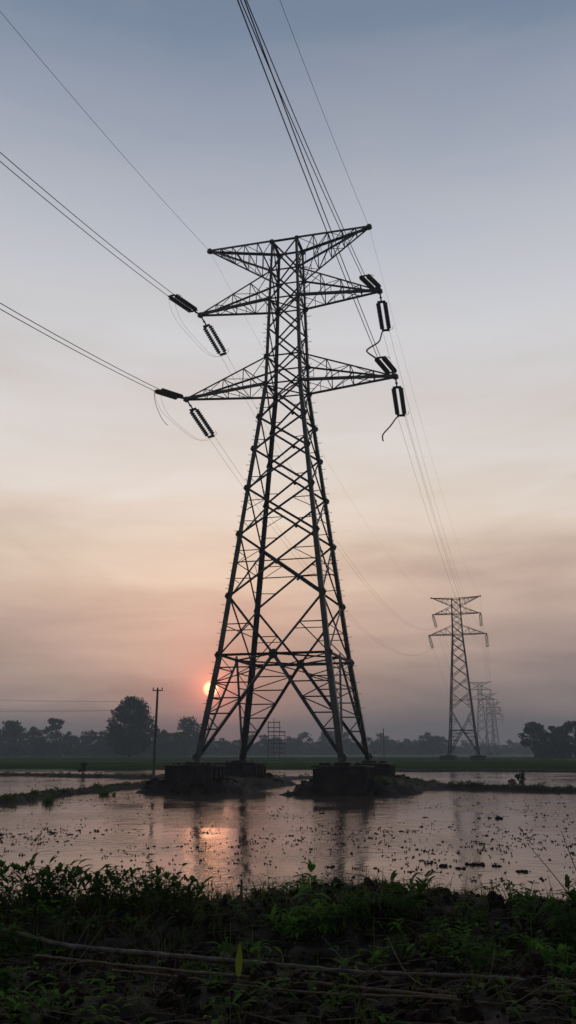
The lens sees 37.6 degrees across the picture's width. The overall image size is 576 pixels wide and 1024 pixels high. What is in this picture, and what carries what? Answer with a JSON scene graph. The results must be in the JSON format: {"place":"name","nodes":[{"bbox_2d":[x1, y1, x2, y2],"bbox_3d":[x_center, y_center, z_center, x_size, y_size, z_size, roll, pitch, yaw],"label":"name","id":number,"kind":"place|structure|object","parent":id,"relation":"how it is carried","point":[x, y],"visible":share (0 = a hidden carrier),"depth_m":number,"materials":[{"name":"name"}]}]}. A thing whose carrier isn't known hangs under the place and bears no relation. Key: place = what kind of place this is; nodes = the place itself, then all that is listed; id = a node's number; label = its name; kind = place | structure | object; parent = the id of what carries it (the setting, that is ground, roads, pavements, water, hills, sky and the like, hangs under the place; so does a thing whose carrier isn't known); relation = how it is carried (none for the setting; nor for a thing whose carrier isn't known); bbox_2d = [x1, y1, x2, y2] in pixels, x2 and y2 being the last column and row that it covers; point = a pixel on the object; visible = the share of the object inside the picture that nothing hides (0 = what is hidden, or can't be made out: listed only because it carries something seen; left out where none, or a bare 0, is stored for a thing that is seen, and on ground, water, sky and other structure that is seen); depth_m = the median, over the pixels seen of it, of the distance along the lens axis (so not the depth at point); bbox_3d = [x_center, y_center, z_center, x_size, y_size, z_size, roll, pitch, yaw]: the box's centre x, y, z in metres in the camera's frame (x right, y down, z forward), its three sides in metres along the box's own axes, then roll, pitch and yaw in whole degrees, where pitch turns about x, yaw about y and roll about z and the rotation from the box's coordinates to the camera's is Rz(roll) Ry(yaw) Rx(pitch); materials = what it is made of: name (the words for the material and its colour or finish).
{"place":"outdoors","nodes":[
{"label":"outdoors","id":0,"kind":"place"},
{"bbox_2d":[0,755,575,903],"bbox_3d":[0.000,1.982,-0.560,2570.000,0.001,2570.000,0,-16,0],"label":"water","id":1,"kind":"structure","parent":0,"point":[161,832],"depth_m":22.25,"materials":[{"name":"grey liquid"}]},
{"bbox_2d":[0,773,575,897],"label":"floating weeds","id":2,"kind":"object","parent":1,"relation":"on","point":[410,871],"visible":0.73,"depth_m":19.94,"materials":[{"name":"plant"}]},
{"bbox_2d":[0,752,575,1023],"bbox_3d":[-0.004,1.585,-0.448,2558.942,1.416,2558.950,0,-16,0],"label":"ground","id":3,"kind":"structure","parent":0,"point":[310,788],"depth_m":5.25,"materials":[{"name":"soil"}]},
{"bbox_2d":[0,859,19,911],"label":"leafy weed","id":4,"kind":"object","parent":3,"relation":"on","point":[5,869],"visible":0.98,"depth_m":5.64,"materials":[{"name":"green plant"}]},
{"bbox_2d":[2,720,22,756],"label":"tree","id":5,"kind":"object","parent":3,"relation":"on","point":[15,729],"visible":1,"depth_m":308.30,"materials":[{"name":"green plant"}]},
{"bbox_2d":[0,965,26,995],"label":"leafy weed","id":6,"kind":"object","parent":3,"relation":"on","point":[6,978],"visible":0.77,"depth_m":3.92,"materials":[{"name":"green plant"}]},
{"bbox_2d":[0,863,29,916],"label":"leafy weed","id":7,"kind":"object","parent":3,"relation":"on","point":[7,889],"visible":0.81,"depth_m":5.68,"materials":[{"name":"green plant"}]},
{"bbox_2d":[0,923,32,957],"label":"leafy weed","id":8,"kind":"object","parent":3,"relation":"on","point":[9,937],"visible":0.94,"depth_m":4.94,"materials":[{"name":"green plant"}]},
{"bbox_2d":[10,876,52,917],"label":"leafy weed","id":9,"kind":"object","parent":3,"relation":"on","point":[31,887],"visible":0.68,"depth_m":5.62,"materials":[{"name":"green plant"}]},
{"bbox_2d":[7,859,68,907],"bbox_3d":[-1.714,2.579,5.821,0.392,0.384,0.460,0,-16,0],"label":"leafy weed","id":10,"kind":"object","parent":3,"relation":"on","point":[31,862],"visible":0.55,"depth_m":5.76,"materials":[{"name":"green plant"}]},
{"bbox_2d":[25,726,60,756],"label":"hedgerow tree","id":11,"kind":"object","parent":3,"relation":"on","point":[37,749],"visible":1,"depth_m":311.06,"materials":[{"name":"green plant"}]},
{"bbox_2d":[47,718,64,755],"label":"tree","id":12,"kind":"object","parent":3,"relation":"on","point":[52,722],"visible":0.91,"depth_m":322.72,"materials":[{"name":"green plant"}]},
{"bbox_2d":[31,865,86,910],"bbox_3d":[-1.556,2.583,5.760,0.385,0.336,0.427,5,-16,-16],"label":"leafy weed","id":13,"kind":"object","parent":3,"relation":"on","point":[81,870],"visible":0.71,"depth_m":5.76,"materials":[{"name":"green plant"}]},
{"bbox_2d":[28,853,92,909],"bbox_3d":[-1.588,2.548,5.802,0.403,0.400,0.505,-14,-21,40],"label":"leafy weed","id":14,"kind":"object","parent":3,"relation":"on","point":[72,870],"visible":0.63,"depth_m":5.83,"materials":[{"name":"green plant"}]},
{"bbox_2d":[60,731,76,755],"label":"hedgerow tree","id":15,"kind":"object","parent":3,"relation":"on","point":[67,735],"visible":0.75,"depth_m":328.82,"materials":[{"name":"green plant"}]},
{"bbox_2d":[59,864,117,904],"bbox_3d":[-1.351,2.596,5.818,0.416,0.315,0.414,0,-16,0],"label":"leafy weed","id":16,"kind":"object","parent":3,"relation":"on","point":[93,879],"visible":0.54,"depth_m":5.83,"materials":[{"name":"green plant"}]},
{"bbox_2d":[83,731,104,755],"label":"hedgerow tree","id":17,"kind":"object","parent":3,"relation":"on","point":[90,739],"visible":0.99,"depth_m":319.48,"materials":[{"name":"green plant"}]},
{"bbox_2d":[77,869,129,910],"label":"leafy weed","id":18,"kind":"object","parent":3,"relation":"on","point":[102,885],"visible":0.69,"depth_m":5.74,"materials":[{"name":"green plant"}]},
{"bbox_2d":[96,732,124,755],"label":"hedgerow tree","id":19,"kind":"object","parent":3,"relation":"on","point":[104,750],"visible":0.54,"depth_m":316.08,"materials":[{"name":"green plant"}]},
{"bbox_2d":[104,864,134,907],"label":"leafy weed","id":20,"kind":"object","parent":3,"relation":"on","point":[115,883],"visible":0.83,"depth_m":5.77,"materials":[{"name":"green plant"}]},
{"bbox_2d":[103,696,157,756],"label":"round tree","id":21,"kind":"object","parent":3,"relation":"on","point":[135,717],"visible":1,"depth_m":243.91,"materials":[{"name":"green plant"}]},
{"bbox_2d":[119,865,170,914],"bbox_3d":[-1.018,2.592,5.778,0.354,0.325,0.353,-6,-17,19],"label":"leafy weed","id":22,"kind":"object","parent":3,"relation":"on","point":[134,891],"visible":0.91,"depth_m":5.76,"materials":[{"name":"green plant"}]},
{"bbox_2d":[152,688,162,777],"bbox_3d":[-9.921,16.793,63.516,0.800,7.101,0.227,0,-16,0],"label":"utility pole","id":23,"kind":"object","parent":3,"relation":"on","point":[154,745],"visible":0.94,"depth_m":63.48,"materials":[{"name":"grey concrete"}]},
{"bbox_2d":[150,728,169,756],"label":"tree","id":24,"kind":"object","parent":3,"relation":"on","point":[162,734],"visible":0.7,"depth_m":313.88,"materials":[{"name":"green plant"}]},
{"bbox_2d":[137,861,189,909],"bbox_3d":[-0.876,2.621,5.881,0.384,0.349,0.276,-6,-17,21],"label":"leafy weed","id":25,"kind":"object","parent":3,"relation":"on","point":[173,880],"visible":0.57,"depth_m":5.90,"materials":[{"name":"green plant"}]},
{"bbox_2d":[157,733,176,755],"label":"hedgerow tree","id":26,"kind":"object","parent":3,"relation":"on","point":[165,742],"visible":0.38,"depth_m":329.57,"materials":[{"name":"green plant"}]},
{"bbox_2d":[148,871,205,909],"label":"leafy weed","id":27,"kind":"object","parent":3,"relation":"on","point":[175,884],"visible":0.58,"depth_m":5.81,"materials":[{"name":"green plant"}]},
{"bbox_2d":[169,730,192,755],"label":"hedgerow tree","id":28,"kind":"object","parent":3,"relation":"on","point":[176,749],"visible":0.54,"depth_m":321.76,"materials":[{"name":"green plant"}]},
{"bbox_2d":[173,716,206,756],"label":"tree","id":29,"kind":"object","parent":3,"relation":"on","point":[190,727],"visible":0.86,"depth_m":310.74,"materials":[{"name":"green plant"}]},
{"bbox_2d":[164,762,225,785],"bbox_3d":[-4.886,13.949,44.525,2.585,1.547,2.578,-4,-16,14],"label":"concrete footing","id":30,"kind":"object","parent":3,"relation":"on","point":[186,773],"visible":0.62,"depth_m":43.51,"materials":[{"name":"grey concrete"}]},
{"bbox_2d":[173,876,217,906],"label":"leafy weed","id":31,"kind":"object","parent":3,"relation":"on","point":[200,888],"visible":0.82,"depth_m":5.70,"materials":[{"name":"green plant"}]},
{"bbox_2d":[181,960,214,979],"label":"leafy weed","id":32,"kind":"object","parent":3,"relation":"on","point":[202,965],"visible":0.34,"depth_m":4.40,"materials":[{"name":"green plant"}]},
{"bbox_2d":[210,738,227,755],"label":"hedgerow tree","id":33,"kind":"object","parent":3,"relation":"on","point":[220,742],"visible":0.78,"depth_m":377.86,"materials":[{"name":"green plant"}]},
{"bbox_2d":[205,919,249,957],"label":"leafy weed","id":34,"kind":"object","parent":3,"relation":"on","point":[225,943],"visible":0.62,"depth_m":5.05,"materials":[{"name":"green plant"}]},
{"bbox_2d":[235,943,241,991],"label":"bright leaf","id":35,"kind":"object","parent":3,"relation":"on","point":[238,965],"visible":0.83,"depth_m":3.99,"materials":[{"name":"green plant"}]},
{"bbox_2d":[215,760,266,775],"bbox_3d":[-2.864,16.050,51.929,2.614,1.554,2.586,-4,-16,14],"label":"concrete footing","id":36,"kind":"object","parent":3,"relation":"on","point":[244,768],"visible":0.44,"depth_m":50.94,"materials":[{"name":"grey concrete"}]},
{"bbox_2d":[36,954,457,998],"bbox_3d":[-0.135,2.240,4.068,2.627,0.041,0.060,-6,-17,22],"label":"bamboo pole","id":37,"kind":"object","parent":3,"relation":"on","point":[362,988],"visible":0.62,"depth_m":4.16,"materials":[{"name":"brown wood"}]},
{"bbox_2d":[233,925,270,953],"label":"leafy weed","id":38,"kind":"object","parent":3,"relation":"on","point":[254,948],"visible":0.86,"depth_m":4.94,"materials":[{"name":"green plant"}]},
{"bbox_2d":[258,734,273,755],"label":"hedgerow tree","id":39,"kind":"object","parent":3,"relation":"on","point":[264,740],"visible":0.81,"depth_m":380.96,"materials":[{"name":"green plant"}]},
{"bbox_2d":[141,761,410,794],"bbox_3d":[-0.049,14.852,47.569,13.250,1.614,12.444,-4,-16,14],"label":"mud rubble","id":40,"kind":"object","parent":3,"relation":"on","point":[219,779],"visible":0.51,"depth_m":43.06,"materials":[{"name":"brown soil"}]},
{"bbox_2d":[267,721,285,758],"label":"steel scaffold","id":41,"kind":"object","parent":3,"relation":"on","point":[279,735],"visible":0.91,"depth_m":193.33,"materials":[{"name":"grey metal"}]},
{"bbox_2d":[258,905,307,937],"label":"leafy weed","id":42,"kind":"object","parent":3,"relation":"on","point":[272,918],"visible":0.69,"depth_m":5.35,"materials":[{"name":"green plant"}]},
{"bbox_2d":[0,742,573,756],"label":"undergrowth","id":43,"kind":"object","parent":3,"relation":"on","point":[6,749],"visible":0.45,"depth_m":381.77,"materials":[{"name":"green plant"}]},
{"bbox_2d":[0,877,575,1023],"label":"soil clods","id":44,"kind":"object","parent":3,"relation":"on","point":[470,1010],"visible":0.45,"depth_m":4.28,"materials":[{"name":"brown soil"}]},
{"bbox_2d":[0,871,575,1023],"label":"leafy ground cover","id":45,"kind":"object","parent":3,"relation":"on","point":[27,1018],"visible":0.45,"depth_m":4.78,"materials":[{"name":"green plant"}]},
{"bbox_2d":[0,757,575,769],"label":"rice crop","id":46,"kind":"object","parent":3,"relation":"on","point":[533,763],"visible":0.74,"depth_m":135.03,"materials":[{"name":"green plant"}]},
{"bbox_2d":[0,767,575,799],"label":"bund grass","id":47,"kind":"structure","parent":3,"relation":"on","point":[34,793],"depth_m":46.09,"materials":[{"name":"green plant"}]},
{"bbox_2d":[0,872,575,1023],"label":"plant litter","id":48,"kind":"object","parent":3,"relation":"on","point":[389,985],"visible":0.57,"depth_m":3.98,"materials":[{"name":"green plant"}]},
{"bbox_2d":[2,928,575,987],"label":"bamboo pole","id":49,"kind":"object","parent":3,"relation":"on","point":[135,952],"visible":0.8,"depth_m":4.50,"materials":[{"name":"brown wood"}]},
{"bbox_2d":[272,908,315,941],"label":"leafy weed","id":50,"kind":"object","parent":3,"relation":"on","point":[299,929],"visible":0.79,"depth_m":5.27,"materials":[{"name":"green plant"}]},
{"bbox_2d":[294,732,313,754],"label":"hedgerow tree","id":51,"kind":"object","parent":3,"relation":"on","point":[300,742],"visible":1,"depth_m":423.16,"materials":[{"name":"green plant"}]},
{"bbox_2d":[291,859,330,916],"bbox_3d":[0.173,2.464,5.525,0.292,0.359,0.280,-2,-16,9],"label":"leafy weed","id":52,"kind":"object","parent":3,"relation":"on","point":[311,866],"visible":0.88,"depth_m":5.54,"materials":[{"name":"green plant"}]},
{"bbox_2d":[112,969,521,1005],"bbox_3d":[0.111,2.151,3.813,2.124,0.038,0.061,-6,-17,20],"label":"bamboo pole","id":53,"kind":"object","parent":3,"relation":"on","point":[352,994],"visible":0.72,"depth_m":3.78,"materials":[{"name":"brown wood"}]},
{"bbox_2d":[298,900,345,934],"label":"leafy weed","id":54,"kind":"object","parent":3,"relation":"on","point":[322,925],"visible":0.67,"depth_m":5.29,"materials":[{"name":"green plant"}]},
{"bbox_2d":[316,730,335,754],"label":"hedgerow tree","id":55,"kind":"object","parent":3,"relation":"on","point":[322,740],"visible":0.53,"depth_m":429.01,"materials":[{"name":"green plant"}]},
{"bbox_2d":[323,730,335,754],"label":"hedgerow tree","id":56,"kind":"object","parent":3,"relation":"on","point":[326,750],"visible":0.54,"depth_m":423.70,"materials":[{"name":"green plant"}]},
{"bbox_2d":[313,903,370,936],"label":"leafy weed","id":57,"kind":"object","parent":3,"relation":"on","point":[344,916],"visible":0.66,"depth_m":5.30,"materials":[{"name":"green plant"}]},
{"bbox_2d":[311,763,374,794],"bbox_3d":[2.812,13.395,42.568,2.772,1.505,2.752,-4,-16,14],"label":"concrete footing","id":58,"kind":"object","parent":3,"relation":"on","point":[352,778],"visible":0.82,"depth_m":41.39,"materials":[{"name":"grey concrete"}]},
{"bbox_2d":[183,223,398,762],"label":"lattice tower","id":59,"kind":"structure","parent":58,"relation":"on","point":[339,724],"depth_m":52.19,"materials":[{"name":"metal"}]},
{"bbox_2d":[0,11,206,247],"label":"earth wire","id":60,"kind":"object","parent":59,"relation":"attached to","point":[93,121],"visible":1,"depth_m":41.14,"materials":[{"name":"grey metal"}]},
{"bbox_2d":[154,388,185,399],"bbox_3d":[-7.312,-7.431,53.796,0.910,0.784,3.264,-8,-18,26],"label":"insulator string","id":61,"kind":"object","parent":59,"relation":"attached to","point":[169,393],"visible":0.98,"depth_m":53.31,"materials":[{"name":"ceramic"}]},
{"bbox_2d":[0,309,153,390],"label":"power cable","id":62,"kind":"object","parent":61,"relation":"attached to","point":[72,349],"visible":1,"depth_m":42.47,"materials":[{"name":"grey metal"}]},
{"bbox_2d":[0,303,159,389],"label":"power cable","id":63,"kind":"object","parent":61,"relation":"attached to","point":[71,343],"visible":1,"depth_m":41.42,"materials":[{"name":"grey metal"}]},
{"bbox_2d":[168,294,199,314],"bbox_3d":[-6.603,-13.503,55.297,0.912,0.433,3.309,-8,-18,28],"label":"insulator string","id":64,"kind":"object","parent":59,"relation":"attached to","point":[182,303],"visible":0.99,"depth_m":54.99,"materials":[{"name":"ceramic"}]},
{"bbox_2d":[0,161,167,295],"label":"power cable","id":65,"kind":"object","parent":64,"relation":"attached to","point":[77,225],"visible":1,"depth_m":42.34,"materials":[{"name":"grey metal"}]},
{"bbox_2d":[0,152,173,294],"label":"power cable","id":66,"kind":"object","parent":64,"relation":"attached to","point":[80,220],"visible":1,"depth_m":41.68,"materials":[{"name":"grey metal"}]},
{"bbox_2d":[187,402,216,437],"bbox_3d":[-5.844,-6.221,56.348,0.909,1.709,3.100,-8,-18,28],"label":"insulator string","id":67,"kind":"object","parent":59,"relation":"attached to","point":[204,421],"visible":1,"depth_m":56.54,"materials":[{"name":"ceramic"}]},
{"bbox_2d":[202,318,228,355],"bbox_3d":[-5.110,-12.077,57.831,0.911,1.652,3.124,-8,-18,26],"label":"insulator string","id":68,"kind":"object","parent":59,"relation":"attached to","point":[210,337],"visible":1,"depth_m":58.00,"materials":[{"name":"ceramic"}]},
{"bbox_2d":[359,274,380,290],"bbox_3d":[5.242,-14.093,52.228,0.910,0.833,3.254,-7,-17,23],"label":"insulator string","id":69,"kind":"object","parent":59,"relation":"attached to","point":[371,279],"visible":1,"depth_m":51.80,"materials":[{"name":"ceramic"}]},
{"bbox_2d":[240,0,361,275],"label":"power cable","id":70,"kind":"object","parent":69,"relation":"attached to","point":[295,128],"visible":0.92,"depth_m":34.10,"materials":[{"name":"grey metal"}]},
{"bbox_2d":[246,0,364,274],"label":"power cable","id":71,"kind":"object","parent":69,"relation":"attached to","point":[298,124],"visible":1,"depth_m":33.15,"materials":[{"name":"grey metal"}]},
{"bbox_2d":[376,294,390,331],"bbox_3d":[6.261,-13.064,55.142,0.914,1.222,3.294,-4,-16,12],"label":"insulator string","id":72,"kind":"object","parent":59,"relation":"attached to","point":[386,313],"visible":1,"depth_m":55.32,"materials":[{"name":"ceramic"}]},
{"bbox_2d":[375,356,396,375],"bbox_3d":[6.002,-8.630,50.438,0.912,0.431,3.309,-7,-17,23],"label":"insulator string","id":73,"kind":"object","parent":59,"relation":"attached to","point":[388,363],"visible":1,"depth_m":50.05,"materials":[{"name":"ceramic"}]},
{"bbox_2d":[237,0,377,357],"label":"power cable","id":74,"kind":"object","parent":73,"relation":"attached to","point":[297,156],"visible":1,"depth_m":28.33,"materials":[{"name":"grey metal"}]},
{"bbox_2d":[244,0,380,356],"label":"power cable","id":75,"kind":"object","parent":73,"relation":"attached to","point":[303,157],"visible":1,"depth_m":28.28,"materials":[{"name":"grey metal"}]},
{"bbox_2d":[391,380,408,416],"bbox_3d":[7.025,-7.250,53.242,0.914,1.423,3.213,-4,-16,12],"label":"insulator string","id":76,"kind":"object","parent":59,"relation":"attached to","point":[395,400],"visible":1,"depth_m":53.42,"materials":[{"name":"ceramic"}]},
{"bbox_2d":[333,945,368,969],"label":"leafy weed","id":77,"kind":"object","parent":3,"relation":"on","point":[344,962],"visible":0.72,"depth_m":4.65,"materials":[{"name":"green plant"}]},
{"bbox_2d":[339,888,382,927],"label":"leafy weed","id":78,"kind":"object","parent":3,"relation":"on","point":[367,905],"visible":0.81,"depth_m":5.42,"materials":[{"name":"green plant"}]},
{"bbox_2d":[348,932,391,959],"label":"leafy weed","id":79,"kind":"object","parent":3,"relation":"on","point":[378,952],"visible":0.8,"depth_m":4.82,"materials":[{"name":"green plant"}]},
{"bbox_2d":[353,760,395,776],"bbox_3d":[4.858,15.481,49.988,2.750,1.544,2.782,-4,-16,14],"label":"concrete footing","id":80,"kind":"object","parent":3,"relation":"on","point":[384,769],"visible":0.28,"depth_m":48.76,"materials":[{"name":"grey concrete"}]},
{"bbox_2d":[377,883,423,918],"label":"leafy weed","id":81,"kind":"object","parent":3,"relation":"on","point":[385,897],"visible":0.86,"depth_m":5.42,"materials":[{"name":"green plant"}]},
{"bbox_2d":[380,870,441,915],"bbox_3d":[0.801,2.506,5.562,0.432,0.280,0.309,0,-16,0],"label":"leafy weed","id":82,"kind":"object","parent":3,"relation":"on","point":[420,884],"visible":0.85,"depth_m":5.54,"materials":[{"name":"green plant"}]},
{"bbox_2d":[416,932,442,950],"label":"leafy weed","id":83,"kind":"object","parent":3,"relation":"on","point":[431,939],"visible":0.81,"depth_m":5.01,"materials":[{"name":"green plant"}]},
{"bbox_2d":[422,734,442,754],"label":"hedgerow tree","id":84,"kind":"object","parent":3,"relation":"on","point":[429,742],"visible":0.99,"depth_m":414.96,"materials":[{"name":"green plant"}]},
{"bbox_2d":[442,921,471,946],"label":"leafy weed","id":85,"kind":"object","parent":3,"relation":"on","point":[465,935],"visible":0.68,"depth_m":5.00,"materials":[{"name":"green plant"}]},
{"bbox_2d":[448,937,502,974],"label":"leafy weed","id":86,"kind":"object","parent":3,"relation":"on","point":[479,961],"visible":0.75,"depth_m":4.48,"materials":[{"name":"green plant"}]},
{"bbox_2d":[470,755,486,759],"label":"concrete footing","id":87,"kind":"object","parent":3,"relation":"on","point":[476,757],"visible":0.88,"depth_m":171.65,"materials":[{"name":"grey concrete"}]},
{"bbox_2d":[428,595,486,754],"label":"lattice tower","id":88,"kind":"structure","parent":87,"relation":"on","point":[451,708],"depth_m":181.88,"materials":[{"name":"metal"}]},
{"bbox_2d":[499,880,539,920],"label":"leafy weed","id":89,"kind":"object","parent":3,"relation":"on","point":[525,899],"visible":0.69,"depth_m":5.51,"materials":[{"name":"green plant"}]},
{"bbox_2d":[517,721,549,757],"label":"dark tree","id":90,"kind":"object","parent":3,"relation":"on","point":[531,728],"visible":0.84,"depth_m":233.68,"materials":[{"name":"green plant"}]},
{"bbox_2d":[514,916,555,949],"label":"leafy weed","id":91,"kind":"object","parent":3,"relation":"on","point":[532,944],"visible":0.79,"depth_m":4.97,"materials":[{"name":"green plant"}]},
{"bbox_2d":[531,728,559,757],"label":"dark tree","id":92,"kind":"object","parent":3,"relation":"on","point":[542,736],"visible":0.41,"depth_m":227.61,"materials":[{"name":"green plant"}]},
{"bbox_2d":[523,942,575,974],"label":"leafy weed","id":93,"kind":"object","parent":3,"relation":"on","point":[561,958],"visible":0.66,"depth_m":4.59,"materials":[{"name":"green plant"}]},
{"bbox_2d":[531,895,575,955],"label":"leafy weed","id":94,"kind":"object","parent":3,"relation":"on","point":[551,902],"visible":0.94,"depth_m":4.97,"materials":[{"name":"green plant"}]},
{"bbox_2d":[534,735,572,758],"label":"dark tree","id":95,"kind":"object","parent":3,"relation":"on","point":[552,745],"visible":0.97,"depth_m":220.29,"materials":[{"name":"green plant"}]},
{"bbox_2d":[544,939,575,974],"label":"leafy weed","id":96,"kind":"object","parent":3,"relation":"on","point":[568,969],"visible":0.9,"depth_m":4.45,"materials":[{"name":"green plant"}]},
{"bbox_2d":[555,720,575,757],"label":"dark tree","id":97,"kind":"object","parent":3,"relation":"on","point":[567,728],"visible":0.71,"depth_m":226.81,"materials":[{"name":"green plant"}]},
{"bbox_2d":[555,874,575,918],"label":"leafy weed","id":98,"kind":"object","parent":3,"relation":"on","point":[572,893],"visible":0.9,"depth_m":5.26,"materials":[{"name":"green plant"}]},
{"bbox_2d":[0,0,575,752],"label":"sky","id":99,"kind":"structure","parent":0,"point":[452,123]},
{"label":"concrete footing","id":100,"kind":"object","parent":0,"visible":0},
{"bbox_2d":[469,681,490,751],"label":"lattice tower","id":101,"kind":"structure","parent":100,"relation":"on","point":[480,689],"depth_m":410.42,"materials":[{"name":"metal"}]},
{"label":"concrete footing","id":102,"kind":"object","parent":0,"visible":0},
{"bbox_2d":[478,693,499,751],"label":"lattice tower","id":103,"kind":"structure","parent":102,"relation":"on","point":[491,743],"depth_m":491.01,"materials":[{"name":"metal"}]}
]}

